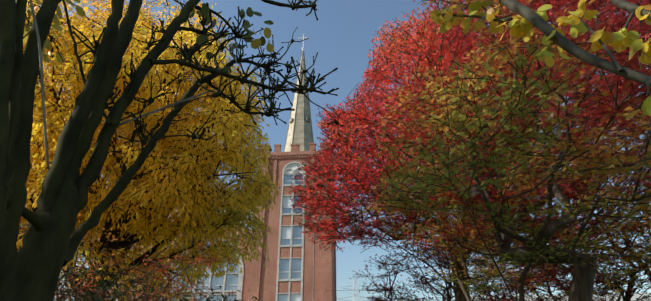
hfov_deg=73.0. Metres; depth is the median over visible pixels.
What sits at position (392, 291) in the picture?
dark maple tree
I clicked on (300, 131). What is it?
church spire
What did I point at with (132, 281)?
dark green shrub
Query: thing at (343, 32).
sky
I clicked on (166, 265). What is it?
red maple shrub
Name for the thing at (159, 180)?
yellow zelkova tree
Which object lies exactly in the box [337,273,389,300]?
transmission pylon
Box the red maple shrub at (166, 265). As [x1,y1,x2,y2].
[54,227,237,300]
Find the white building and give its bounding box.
[470,293,650,300]
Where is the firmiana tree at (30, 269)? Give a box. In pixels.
[0,0,345,300]
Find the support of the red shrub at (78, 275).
on the ground
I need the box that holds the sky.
[21,0,650,300]
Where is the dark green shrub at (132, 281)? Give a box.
[54,240,257,300]
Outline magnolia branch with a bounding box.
[430,0,650,119]
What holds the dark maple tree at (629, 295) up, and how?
on the ground
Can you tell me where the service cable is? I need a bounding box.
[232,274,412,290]
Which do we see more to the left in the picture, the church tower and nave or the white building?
the church tower and nave
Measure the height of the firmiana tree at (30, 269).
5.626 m
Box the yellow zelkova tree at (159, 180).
[16,0,278,300]
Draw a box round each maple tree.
[288,9,549,300]
[342,0,650,300]
[350,233,551,300]
[469,132,650,300]
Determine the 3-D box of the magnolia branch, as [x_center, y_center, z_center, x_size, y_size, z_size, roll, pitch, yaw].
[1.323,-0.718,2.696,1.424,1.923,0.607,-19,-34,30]
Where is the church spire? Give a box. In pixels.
[284,34,313,151]
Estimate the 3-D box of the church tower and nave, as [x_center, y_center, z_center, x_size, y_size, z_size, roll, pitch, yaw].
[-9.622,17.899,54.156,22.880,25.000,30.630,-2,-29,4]
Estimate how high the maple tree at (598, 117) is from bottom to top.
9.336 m
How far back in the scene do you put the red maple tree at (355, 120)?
7.61 m
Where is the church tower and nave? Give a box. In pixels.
[108,142,336,300]
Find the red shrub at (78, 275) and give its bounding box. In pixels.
[17,216,155,300]
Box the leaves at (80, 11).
[23,0,101,76]

